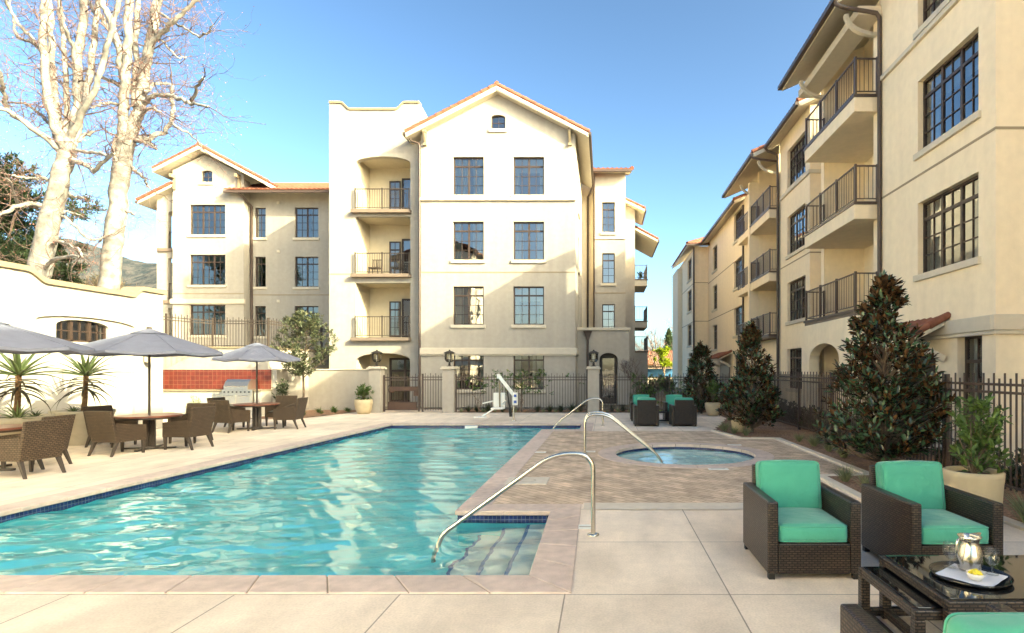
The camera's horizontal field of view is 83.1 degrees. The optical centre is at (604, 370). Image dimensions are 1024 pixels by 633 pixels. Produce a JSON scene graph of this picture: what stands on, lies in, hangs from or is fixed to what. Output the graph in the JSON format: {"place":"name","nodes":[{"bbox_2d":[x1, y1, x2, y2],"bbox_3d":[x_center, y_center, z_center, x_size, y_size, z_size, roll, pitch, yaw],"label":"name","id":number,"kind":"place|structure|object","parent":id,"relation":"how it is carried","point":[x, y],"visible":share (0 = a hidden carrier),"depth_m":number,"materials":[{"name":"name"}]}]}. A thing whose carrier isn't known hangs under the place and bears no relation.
{"place":"outdoors","nodes":[
{"label":"outdoors","id":0,"kind":"place"},
{"bbox_2d":[6,238,172,314],"bbox_3d":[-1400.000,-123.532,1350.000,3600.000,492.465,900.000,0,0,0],"label":"hills","id":1,"kind":"structure","parent":0,"point":[140,273],"depth_m":1273.93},
{"bbox_2d":[0,428,579,576],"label":"pool water","id":2,"kind":"structure","parent":0,"point":[389,501],"depth_m":6.82,"materials":[{"name":"teal liquid"}]},
{"bbox_2d":[0,0,829,457],"label":"sky","id":3,"kind":"structure","parent":0,"point":[680,93],"materials":[{"name":"blue"}]},
{"bbox_2d":[0,410,1023,632],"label":"pool deck","id":4,"kind":"structure","parent":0,"point":[670,571],"depth_m":4.29,"materials":[{"name":"concrete"}]},
{"bbox_2d":[0,424,22,470],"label":"dining table","id":5,"kind":"object","parent":4,"relation":"on","point":[5,428],"visible":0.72,"depth_m":9.57,"materials":[{"name":"brown wood"}]},
{"bbox_2d":[0,321,94,354],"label":"patio umbrella","id":6,"kind":"object","parent":5,"relation":"on","point":[17,340],"visible":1,"depth_m":9.48,"materials":[{"name":"grey fabric"}]},
{"bbox_2d":[0,414,54,435],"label":"planter pot","id":7,"kind":"object","parent":4,"relation":"on","point":[13,420],"visible":0.3,"depth_m":11.27,"materials":[{"name":"ceramic"}]},
{"bbox_2d":[0,353,85,416],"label":"aloe plant","id":8,"kind":"object","parent":7,"relation":"on","point":[17,368],"visible":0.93,"depth_m":11.42,"materials":[{"name":"green plant"}]},
{"bbox_2d":[0,418,68,478],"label":"wicker dining chair","id":9,"kind":"object","parent":4,"relation":"on","point":[40,439],"visible":1,"depth_m":9.04,"materials":[{"name":"brown wicker"}]},
{"bbox_2d":[0,414,75,469],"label":"wicker dining chair","id":10,"kind":"object","parent":4,"relation":"on","point":[71,417],"visible":0.12,"depth_m":10.18,"materials":[{"name":"brown wicker"}]},
{"bbox_2d":[4,236,91,283],"bbox_3d":[-21.585,-1.781,22.572,2.773,6.967,2.300,0,0,0],"label":"tree","id":11,"kind":"object","parent":4,"relation":"on","point":[65,276],"visible":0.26,"depth_m":22.33,"materials":[{"name":"green plant"}]},
{"bbox_2d":[0,150,107,274],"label":"evergreen tree","id":12,"kind":"object","parent":4,"relation":"on","point":[21,232],"visible":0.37,"depth_m":24.34,"materials":[{"name":"green plant"}]},
{"bbox_2d":[48,408,115,445],"bbox_3d":[-12.050,1.310,13.150,1.160,0.780,1.160,0,0,0],"label":"planter pot","id":13,"kind":"object","parent":4,"relation":"on","point":[79,435],"visible":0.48,"depth_m":12.76,"materials":[{"name":"concrete"}]},
{"bbox_2d":[34,343,137,410],"bbox_3d":[-11.843,0.161,12.994,1.762,1.647,1.914,0,0,0],"label":"aloe plant","id":14,"kind":"object","parent":13,"relation":"on","point":[87,366],"visible":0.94,"depth_m":12.98,"materials":[{"name":"green plant"}]},
{"bbox_2d":[0,260,166,428],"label":"garden wall","id":15,"kind":"structure","parent":4,"relation":"on","point":[32,299],"depth_m":14.17,"materials":[{"name":"white paint"}]},
{"bbox_2d":[56,320,105,342],"bbox_3d":[-13.570,-1.000,14.250,0.860,1.000,1.900,0,0,0],"label":"window","id":16,"kind":"structure","parent":15,"relation":"in","point":[69,330],"depth_m":14.29,"materials":[{"name":"brown metal"}]},
{"bbox_2d":[0,0,186,285],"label":"sycamore tree","id":17,"kind":"object","parent":4,"relation":"on","point":[42,258],"visible":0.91,"depth_m":18.74,"materials":[{"name":"white plant"}]},
{"bbox_2d":[82,405,137,447],"bbox_3d":[-11.068,1.250,12.757,0.718,0.900,0.650,0,0,6],"label":"wicker dining chair","id":18,"kind":"object","parent":4,"relation":"on","point":[100,408],"visible":0.21,"depth_m":12.76,"materials":[{"name":"brown wicker"}]},
{"bbox_2d":[84,411,145,456],"bbox_3d":[-9.855,1.250,11.483,0.650,0.900,0.718,0,0,13],"label":"wicker dining chair","id":19,"kind":"object","parent":4,"relation":"on","point":[103,427],"visible":1,"depth_m":11.23,"materials":[{"name":"brown wicker"}]},
{"bbox_2d":[13,0,265,289],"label":"sycamore tree","id":20,"kind":"object","parent":4,"relation":"on","point":[141,87],"visible":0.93,"depth_m":19.79,"materials":[{"name":"white plant"}]},
{"bbox_2d":[114,413,182,451],"bbox_3d":[-9.800,1.325,12.250,1.170,0.730,1.170,0,0,-12],"label":"dining table","id":21,"kind":"object","parent":4,"relation":"on","point":[146,417],"visible":0.94,"depth_m":12.14,"materials":[{"name":"brown wood"}]},
{"bbox_2d":[62,327,222,448],"bbox_3d":[-9.800,0.365,12.250,2.629,2.610,2.629,0,0,-34],"label":"patio umbrella","id":22,"kind":"object","parent":21,"relation":"on","point":[149,342],"visible":0.96,"depth_m":11.78,"materials":[{"name":"grey fabric"}]},
{"bbox_2d":[162,406,215,449],"bbox_3d":[-9.031,1.250,12.395,0.718,0.900,0.650,0,0,5],"label":"wicker dining chair","id":23,"kind":"object","parent":4,"relation":"on","point":[199,422],"visible":1,"depth_m":12.13,"materials":[{"name":"brown wicker"}]},
{"bbox_2d":[168,403,214,443],"bbox_3d":[-9.803,1.250,13.519,0.650,0.900,0.718,0,0,-3],"label":"wicker dining chair","id":24,"kind":"object","parent":4,"relation":"on","point":[189,406],"visible":0.12,"depth_m":13.77,"materials":[{"name":"brown wicker"}]},
{"bbox_2d":[163,369,271,415],"bbox_3d":[-14.925,0.830,21.344,4.650,1.740,0.912,0,0,0],"label":"outdoor kitchen","id":25,"kind":"object","parent":4,"relation":"on","point":[181,387],"visible":0.52,"depth_m":21.57,"materials":[{"name":"white paint"}]},
{"bbox_2d":[222,379,260,403],"bbox_3d":[-13.480,0.790,21.149,1.120,0.900,0.702,0,0,0],"label":"barbecue grill","id":26,"kind":"object","parent":25,"relation":"on","point":[235,391],"visible":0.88,"depth_m":20.86,"materials":[{"name":"metal"}]},
{"bbox_2d":[209,400,249,433],"bbox_3d":[-10.299,1.250,15.654,0.650,0.900,0.718,0,0,16],"label":"wicker dining chair","id":27,"kind":"object","parent":4,"relation":"on","point":[224,413],"visible":0.99,"depth_m":15.40,"materials":[{"name":"brown wicker"}]},
{"bbox_2d":[163,346,328,368],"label":"retaining wall","id":28,"kind":"structure","parent":4,"relation":"on","point":[182,362],"depth_m":24.00,"materials":[{"name":"paint"}]},
{"bbox_2d":[233,402,279,429],"bbox_3d":[-10.020,1.325,16.400,1.170,0.730,1.170,0,0,-20],"label":"dining table","id":29,"kind":"object","parent":4,"relation":"on","point":[256,415],"visible":0.99,"depth_m":16.35,"materials":[{"name":"brown wood"}]},
{"bbox_2d":[211,341,299,428],"bbox_3d":[-10.020,0.415,16.400,2.149,2.510,2.149,0,0,11],"label":"patio umbrella","id":30,"kind":"object","parent":29,"relation":"on","point":[256,351],"visible":1,"depth_m":15.91,"materials":[{"name":"grey fabric"}]},
{"bbox_2d":[265,395,297,425],"bbox_3d":[-10.003,1.250,17.619,0.650,0.900,0.718,0,0,-3],"label":"wicker dining chair","id":31,"kind":"object","parent":4,"relation":"on","point":[287,401],"visible":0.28,"depth_m":17.86,"materials":[{"name":"brown wicker"}]},
{"bbox_2d":[273,397,307,429],"bbox_3d":[-9.152,1.250,16.608,0.718,0.900,0.649,0,0,-7],"label":"wicker dining chair","id":32,"kind":"object","parent":4,"relation":"on","point":[296,412],"visible":1,"depth_m":16.32,"materials":[{"name":"brown wicker"}]},
{"bbox_2d":[0,423,593,593],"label":"pool coping","id":33,"kind":"object","parent":4,"relation":"on","point":[554,561],"visible":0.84,"depth_m":4.66,"materials":[{"name":"beige stone"}]},
{"bbox_2d":[250,410,355,418],"bbox_3d":[-10.950,1.676,21.860,2.900,0.035,4.320,0,0,0],"label":"planting bed","id":34,"kind":"object","parent":4,"relation":"on","point":[310,413],"visible":0.49,"depth_m":21.99,"materials":[{"name":"brown soil"}]},
{"bbox_2d":[270,309,338,397],"bbox_3d":[-11.458,-0.323,21.771,2.386,4.009,2.328,0,0,0],"label":"young tree","id":35,"kind":"object","parent":34,"relation":"on","point":[301,367],"visible":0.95,"depth_m":21.45,"materials":[{"name":"green plant"}]},
{"bbox_2d":[271,369,368,410],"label":"boundary wall","id":36,"kind":"structure","parent":4,"relation":"on","point":[327,389],"depth_m":23.96,"materials":[{"name":"paint"}]},
{"bbox_2d":[366,366,386,412],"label":"gate pillar","id":37,"kind":"structure","parent":4,"relation":"on","point":[376,373],"depth_m":22.72,"materials":[{"name":"paint"}]},
{"bbox_2d":[383,374,419,411],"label":"metal gate","id":38,"kind":"structure","parent":37,"relation":"attached to","point":[401,405],"depth_m":22.97,"materials":[{"name":"brown metal"}]},
{"bbox_2d":[422,373,441,411],"bbox_3d":[-6.925,0.900,23.000,0.910,1.560,0.060,0,0,0],"label":"picket fence","id":39,"kind":"object","parent":4,"relation":"on","point":[430,379],"visible":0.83,"depth_m":22.99,"materials":[{"name":"brown metal"}]},
{"bbox_2d":[440,366,458,412],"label":"gate pillar","id":40,"kind":"structure","parent":4,"relation":"on","point":[448,388],"depth_m":22.72,"materials":[{"name":"paint"}]},
{"bbox_2d":[473,374,517,420],"bbox_3d":[-3.656,0.915,18.929,1.486,1.570,0.630,0,0,-28],"label":"pool lift","id":41,"kind":"object","parent":4,"relation":"on","point":[498,400],"visible":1,"depth_m":19.07,"materials":[{"name":"metal"}]},
{"bbox_2d":[436,451,598,546],"bbox_3d":[-0.908,1.567,5.850,1.711,1.468,0.124,0,0,0],"label":"pool handrail","id":42,"kind":"object","parent":4,"relation":"on","point":[447,530],"visible":0.91,"depth_m":5.83,"materials":[{"name":"metal"}]},
{"bbox_2d":[458,410,705,411],"bbox_3d":[-0.825,1.677,23.575,10.250,0.037,1.650,0,0,0],"label":"planting bed","id":43,"kind":"object","parent":4,"relation":"on","point":[548,411],"visible":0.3,"depth_m":23.11,"materials":[{"name":"brown soil"}]},
{"bbox_2d":[455,373,587,411],"bbox_3d":[-3.350,0.900,23.000,5.360,1.560,0.060,0,0,0],"label":"picket fence","id":44,"kind":"object","parent":43,"relation":"on","point":[532,377],"visible":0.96,"depth_m":22.99,"materials":[{"name":"brown metal"}]},
{"bbox_2d":[475,369,584,411],"bbox_3d":[-2.992,0.806,22.813,4.408,1.756,0.569,0,0,0],"label":"climbing plant","id":45,"kind":"object","parent":43,"relation":"on","point":[524,386],"visible":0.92,"depth_m":22.79,"materials":[{"name":"green plant"}]},
{"bbox_2d":[599,373,739,410],"bbox_3d":[2.635,0.900,23.000,5.710,1.560,0.060,0,0,0],"label":"picket fence","id":46,"kind":"object","parent":43,"relation":"on","point":[655,379],"visible":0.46,"depth_m":22.99,"materials":[{"name":"brown metal"}]},
{"bbox_2d":[586,366,600,412],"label":"gate pillar","id":47,"kind":"structure","parent":4,"relation":"on","point":[593,383],"depth_m":22.72,"materials":[{"name":"paint"}]},
{"bbox_2d":[582,413,662,461],"bbox_3d":[0.391,1.519,11.050,1.666,1.370,0.124,0,0,0],"label":"pool handrail","id":48,"kind":"object","parent":4,"relation":"on","point":[626,430],"visible":0.7,"depth_m":11.03,"materials":[{"name":"metal"}]},
{"bbox_2d":[633,397,658,425],"bbox_3d":[1.280,1.267,17.605,0.760,0.867,0.869,0,0,0],"label":"wicker armchair","id":49,"kind":"object","parent":4,"relation":"on","point":[646,411],"visible":1,"depth_m":17.19,"materials":[{"name":"black wicker"}]},
{"bbox_2d":[584,503,742,508],"bbox_3d":[1.538,1.692,7.086,3.585,0.001,0.352,0,0,0],"label":"paver border strip","id":50,"kind":"object","parent":4,"relation":"on","point":[667,505],"visible":0.5,"depth_m":7.09,"materials":[{"name":"concrete"}]},
{"bbox_2d":[669,397,696,425],"bbox_3d":[2.420,1.267,17.605,0.760,0.867,0.869,0,0,0],"label":"wicker armchair","id":51,"kind":"object","parent":4,"relation":"on","point":[683,411],"visible":1,"depth_m":17.19,"materials":[{"name":"black wicker"}]},
{"bbox_2d":[598,442,773,468],"bbox_3d":[1.620,1.716,11.550,3.500,0.059,3.500,0,0,0],"label":"spa coping","id":52,"kind":"object","parent":4,"relation":"on","point":[609,453],"visible":0.94,"depth_m":11.51,"materials":[{"name":"beige stone"}]},
{"bbox_2d":[680,340,724,413],"bbox_3d":[3.800,0.240,22.115,1.876,2.882,2.020,0,0,-14],"label":"magnolia tree","id":53,"kind":"object","parent":4,"relation":"on","point":[700,351],"visible":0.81,"depth_m":21.82,"materials":[{"name":"green plant"}]},
{"bbox_2d":[743,460,860,579],"bbox_3d":[1.705,1.267,5.045,0.760,0.867,0.869,0,0,0],"label":"wicker armchair","id":54,"kind":"object","parent":4,"relation":"on","point":[799,517],"visible":1,"depth_m":4.71,"materials":[{"name":"green"}]},
{"bbox_2d":[712,430,1023,530],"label":"bed edging kerb","id":55,"kind":"structure","parent":4,"relation":"on","point":[857,495],"depth_m":9.18,"materials":[{"name":"concrete"}]},
{"bbox_2d":[714,410,1023,521],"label":"planting bed","id":56,"kind":"object","parent":4,"relation":"on","point":[780,429],"visible":0.2,"depth_m":11.87,"materials":[{"name":"brown soil"}]},
{"bbox_2d":[715,320,788,432],"bbox_3d":[3.944,0.152,15.410,1.899,3.058,1.859,0,0,0],"label":"magnolia tree","id":57,"kind":"object","parent":56,"relation":"on","point":[751,338],"visible":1,"depth_m":15.18,"materials":[{"name":"green plant"}]},
{"bbox_2d":[742,371,1023,493],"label":"picket fence","id":58,"kind":"object","parent":56,"relation":"on","point":[946,442],"visible":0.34,"depth_m":9.15,"materials":[{"name":"brown metal"}]},
{"bbox_2d":[811,270,959,461],"bbox_3d":[4.629,-0.018,9.531,2.224,3.398,2.365,0,0,22],"label":"magnolia tree","id":59,"kind":"object","parent":56,"relation":"on","point":[885,293],"visible":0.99,"depth_m":9.34,"materials":[{"name":"green plant"}]},
{"bbox_2d":[987,448,1020,487],"bbox_3d":[5.960,1.425,8.203,0.865,0.636,0.854,0,0,33],"label":"shrub","id":60,"kind":"object","parent":56,"relation":"on","point":[1013,470],"visible":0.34,"depth_m":8.15,"materials":[{"name":"green plant"}]},
{"bbox_2d":[1003,487,1023,522],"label":"grass tuft","id":61,"kind":"object","parent":56,"relation":"on","point":[1019,507],"visible":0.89,"depth_m":6.21,"materials":[{"name":"green plant"}]},
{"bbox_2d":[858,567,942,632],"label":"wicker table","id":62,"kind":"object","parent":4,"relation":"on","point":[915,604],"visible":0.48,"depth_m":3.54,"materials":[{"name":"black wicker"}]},
{"bbox_2d":[861,460,1002,555],"bbox_3d":[2.820,1.267,4.995,0.760,0.867,0.869,0,0,-2],"label":"wicker armchair","id":63,"kind":"object","parent":4,"relation":"on","point":[912,507],"visible":0.94,"depth_m":4.91,"materials":[{"name":"black wicker"}]},
{"bbox_2d":[840,604,1023,632],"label":"wicker armchair","id":64,"kind":"object","parent":4,"relation":"on","point":[993,618],"visible":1,"depth_m":1.97,"materials":[{"name":"green"}]},
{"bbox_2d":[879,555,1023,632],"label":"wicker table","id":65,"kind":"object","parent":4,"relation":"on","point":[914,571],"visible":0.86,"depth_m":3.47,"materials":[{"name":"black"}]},
{"bbox_2d":[929,561,1014,589],"bbox_3d":[2.250,1.258,3.500,0.444,0.022,0.444,0,0,0],"label":"serving tray","id":66,"kind":"object","parent":65,"relation":"on","point":[1007,582],"visible":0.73,"depth_m":3.45,"materials":[{"name":"black"}]},
{"bbox_2d":[936,563,1007,585],"bbox_3d":[2.250,1.257,3.490,0.300,0.005,0.300,0,0,-38],"label":"napkin","id":67,"kind":"object","parent":66,"relation":"on","point":[957,573],"visible":0.72,"depth_m":3.47,"materials":[{"name":"white"}]},
{"bbox_2d":[955,532,983,570],"bbox_3d":[2.282,1.140,3.571,0.206,0.218,0.148,0,0,8],"label":"water pitcher","id":68,"kind":"object","parent":67,"relation":"on","point":[969,554],"visible":0.98,"depth_m":3.52,"materials":[{"name":"metal"}]},
{"bbox_2d":[942,466,1005,502],"bbox_3d":[4.020,1.393,6.200,0.580,0.615,0.580,0,0,0],"label":"planter pot","id":69,"kind":"object","parent":4,"relation":"on","point":[990,485],"visible":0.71,"depth_m":5.97,"materials":[{"name":"ceramic"}]},
{"bbox_2d":[945,392,1012,473],"bbox_3d":[4.073,0.694,6.156,0.638,0.918,0.758,0,0,0],"label":"potted shrub","id":70,"kind":"object","parent":69,"relation":"on","point":[980,450],"visible":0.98,"depth_m":6.16,"materials":[{"name":"green plant"}]},
{"bbox_2d":[385,383,743,409],"bbox_3d":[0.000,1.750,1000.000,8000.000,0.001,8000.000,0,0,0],"label":"ground","id":71,"kind":"structure","parent":0,"point":[662,392],"depth_m":28.20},
{"bbox_2d":[135,142,328,349],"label":"apartment building","id":72,"kind":"structure","parent":71,"relation":"on","point":[248,243],"depth_m":33.90,"materials":[{"name":"paint"}]},
{"bbox_2d":[187,255,226,286],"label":"window","id":73,"kind":"structure","parent":72,"relation":"in","point":[206,270],"depth_m":33.84,"materials":[{"name":"glass"}]},
{"bbox_2d":[187,205,226,236],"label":"window","id":74,"kind":"structure","parent":72,"relation":"in","point":[206,220],"depth_m":33.86,"materials":[{"name":"blue glass"}]},
{"bbox_2d":[188,305,226,337],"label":"window","id":75,"kind":"structure","parent":72,"relation":"in","point":[207,311],"depth_m":33.85,"materials":[{"name":"blue glass"}]},
{"bbox_2d":[253,257,266,288],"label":"window","id":76,"kind":"structure","parent":72,"relation":"in","point":[260,261],"depth_m":34.47,"materials":[{"name":"glass"}]},
{"bbox_2d":[253,208,266,239],"bbox_3d":[-20.690,-8.800,34.315,0.840,1.960,0.380,0,0,0],"label":"window","id":77,"kind":"structure","parent":72,"relation":"in","point":[260,212],"depth_m":34.45,"materials":[{"name":"blue glass"}]},
{"bbox_2d":[293,257,319,288],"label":"window","id":78,"kind":"structure","parent":72,"relation":"in","point":[306,267],"depth_m":34.47,"materials":[{"name":"glass"}]},
{"bbox_2d":[293,208,319,239],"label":"window","id":79,"kind":"structure","parent":72,"relation":"in","point":[306,218],"depth_m":34.46,"materials":[{"name":"blue glass"}]},
{"bbox_2d":[329,81,658,406],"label":"apartment building","id":80,"kind":"structure","parent":71,"relation":"on","point":[499,219],"depth_m":26.26,"materials":[{"name":"paint"}]},
{"bbox_2d":[389,358,409,401],"bbox_3d":[-9.780,0.550,27.940,1.540,2.300,0.080,0,0,0],"label":"entrance door","id":81,"kind":"structure","parent":80,"relation":"in","point":[405,370],"depth_m":27.91,"materials":[{"name":"brown metal"}]},
{"bbox_2d":[451,287,485,327],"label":"window","id":82,"kind":"structure","parent":80,"relation":"in","point":[468,301],"depth_m":26.27,"materials":[{"name":"brown glass"}]},
{"bbox_2d":[451,222,485,262],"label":"window","id":83,"kind":"structure","parent":80,"relation":"in","point":[468,236],"depth_m":26.27,"materials":[{"name":"glass"}]},
{"bbox_2d":[451,158,485,197],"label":"window","id":84,"kind":"structure","parent":80,"relation":"in","point":[468,172],"depth_m":26.27,"materials":[{"name":"blue glass"}]},
{"bbox_2d":[454,356,485,392],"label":"window","id":85,"kind":"structure","parent":80,"relation":"in","point":[474,365],"depth_m":26.24,"materials":[{"name":"glass"}]},
{"bbox_2d":[511,287,545,327],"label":"window","id":86,"kind":"structure","parent":80,"relation":"in","point":[528,301],"depth_m":26.24,"materials":[{"name":"blue glass"}]},
{"bbox_2d":[511,222,545,262],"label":"window","id":87,"kind":"structure","parent":80,"relation":"in","point":[528,236],"depth_m":26.27,"materials":[{"name":"glass"}]},
{"bbox_2d":[511,158,545,197],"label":"window","id":88,"kind":"structure","parent":80,"relation":"in","point":[528,172],"depth_m":26.24,"materials":[{"name":"blue glass"}]},
{"bbox_2d":[514,356,545,392],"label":"window","id":89,"kind":"structure","parent":80,"relation":"in","point":[531,363],"depth_m":26.27,"materials":[{"name":"glass"}]},
{"bbox_2d":[602,304,614,326],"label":"window","id":90,"kind":"structure","parent":80,"relation":"in","point":[608,310],"depth_m":33.27,"materials":[{"name":"blue glass"}]},
{"bbox_2d":[601,254,615,285],"bbox_3d":[0.235,-5.840,33.115,0.910,1.900,0.380,0,0,0],"label":"window","id":91,"kind":"structure","parent":80,"relation":"in","point":[608,260],"depth_m":33.24,"materials":[{"name":"glass"}]},
{"bbox_2d":[601,203,615,234],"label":"window","id":92,"kind":"structure","parent":80,"relation":"in","point":[608,209],"depth_m":33.26,"materials":[{"name":"blue glass"}]},
{"bbox_2d":[600,353,616,402],"bbox_3d":[0.200,0.390,28.840,0.840,2.580,0.080,0,0,0],"label":"entrance door","id":93,"kind":"structure","parent":80,"relation":"in","point":[608,361],"depth_m":28.80,"materials":[{"name":"brown"}]},
{"bbox_2d":[652,346,672,375],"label":"lime tree","id":94,"kind":"object","parent":71,"relation":"on","point":[664,362],"visible":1,"depth_m":65.80,"materials":[{"name":"green plant"}]},
{"bbox_2d":[492,431,859,503],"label":"paver terrace","id":95,"kind":"structure","parent":0,"point":[569,482],"depth_m":9.16,"materials":[{"name":"beige stone"}]},
{"bbox_2d":[504,477,549,484],"bbox_3d":[-1.180,1.691,8.700,0.640,0.018,0.540,0,0,0],"label":"skimmer lid","id":96,"kind":"object","parent":95,"relation":"on","point":[534,480],"visible":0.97,"depth_m":8.67,"materials":[{"name":"plastic"}]},
{"bbox_2d":[617,449,752,464],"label":"spa water","id":97,"kind":"structure","parent":0,"point":[688,456],"depth_m":11.79,"materials":[{"name":"blue liquid"}]},
{"bbox_2d":[671,0,1023,457],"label":"apartment building","id":98,"kind":"structure","parent":0,"point":[894,144],"depth_m":15.49,"materials":[{"name":"paint"}]},
{"bbox_2d":[788,348,801,391],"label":"window","id":99,"kind":"structure","parent":98,"relation":"in","point":[795,354],"depth_m":25.23,"materials":[{"name":"grey glass"}]},
{"bbox_2d":[785,206,804,259],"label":"window","id":100,"kind":"structure","parent":98,"relation":"in","point":[797,221],"depth_m":24.95,"materials":[{"name":"glass"}]},
{"bbox_2d":[785,276,805,325],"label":"window","id":101,"kind":"structure","parent":98,"relation":"in","point":[797,288],"depth_m":24.69,"materials":[{"name":"grey glass"}]},
{"bbox_2d":[785,135,805,191],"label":"window","id":102,"kind":"structure","parent":98,"relation":"in","point":[797,163],"depth_m":24.80,"materials":[{"name":"blue glass"}]},
{"bbox_2d":[913,0,950,39],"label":"window","id":103,"kind":"structure","parent":98,"relation":"in","point":[931,8],"depth_m":13.47,"materials":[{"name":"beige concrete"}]},
{"bbox_2d":[913,175,980,281],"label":"window","id":104,"kind":"structure","parent":98,"relation":"in","point":[950,219],"depth_m":13.02,"materials":[{"name":"glass"}]},
{"bbox_2d":[913,33,980,160],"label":"window","id":105,"kind":"structure","parent":98,"relation":"in","point":[950,94],"depth_m":13.02,"materials":[{"name":"blue glass"}]},
{"bbox_2d":[965,335,981,435],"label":"window","id":106,"kind":"structure","parent":98,"relation":"in","point":[973,344],"depth_m":12.19,"materials":[{"name":"black glass"}]},
{"label":"terrace","id":107,"kind":"structure","parent":0,"visible":0},
{"bbox_2d":[163,313,327,350],"bbox_3d":[-15.085,-1.590,25.544,2.435,1.300,15.295,0,0,15],"label":"terrace fence","id":108,"kind":"object","parent":107,"relation":"on","point":[268,321],"visible":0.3,"depth_m":24.09,"materials":[{"name":"grey"}]},
{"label":"spa basin","id":109,"kind":"structure","parent":0,"visible":0},
{"bbox_2d":[616,446,754,462],"bbox_3d":[1.620,1.810,11.550,2.840,0.180,2.840,0,0,0],"label":"spa waterline tile","id":110,"kind":"object","parent":109,"relation":"attached to","point":[675,447],"visible":0.2,"depth_m":12.74,"materials":[{"name":"blue tile"}]},
{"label":"pool basin","id":111,"kind":"structure","parent":0,"visible":0},
{"bbox_2d":[0,425,580,521],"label":"waterline tile","id":112,"kind":"object","parent":111,"relation":"attached to","point":[507,518],"visible":0.19,"depth_m":8.79,"materials":[{"name":"blue tile"}]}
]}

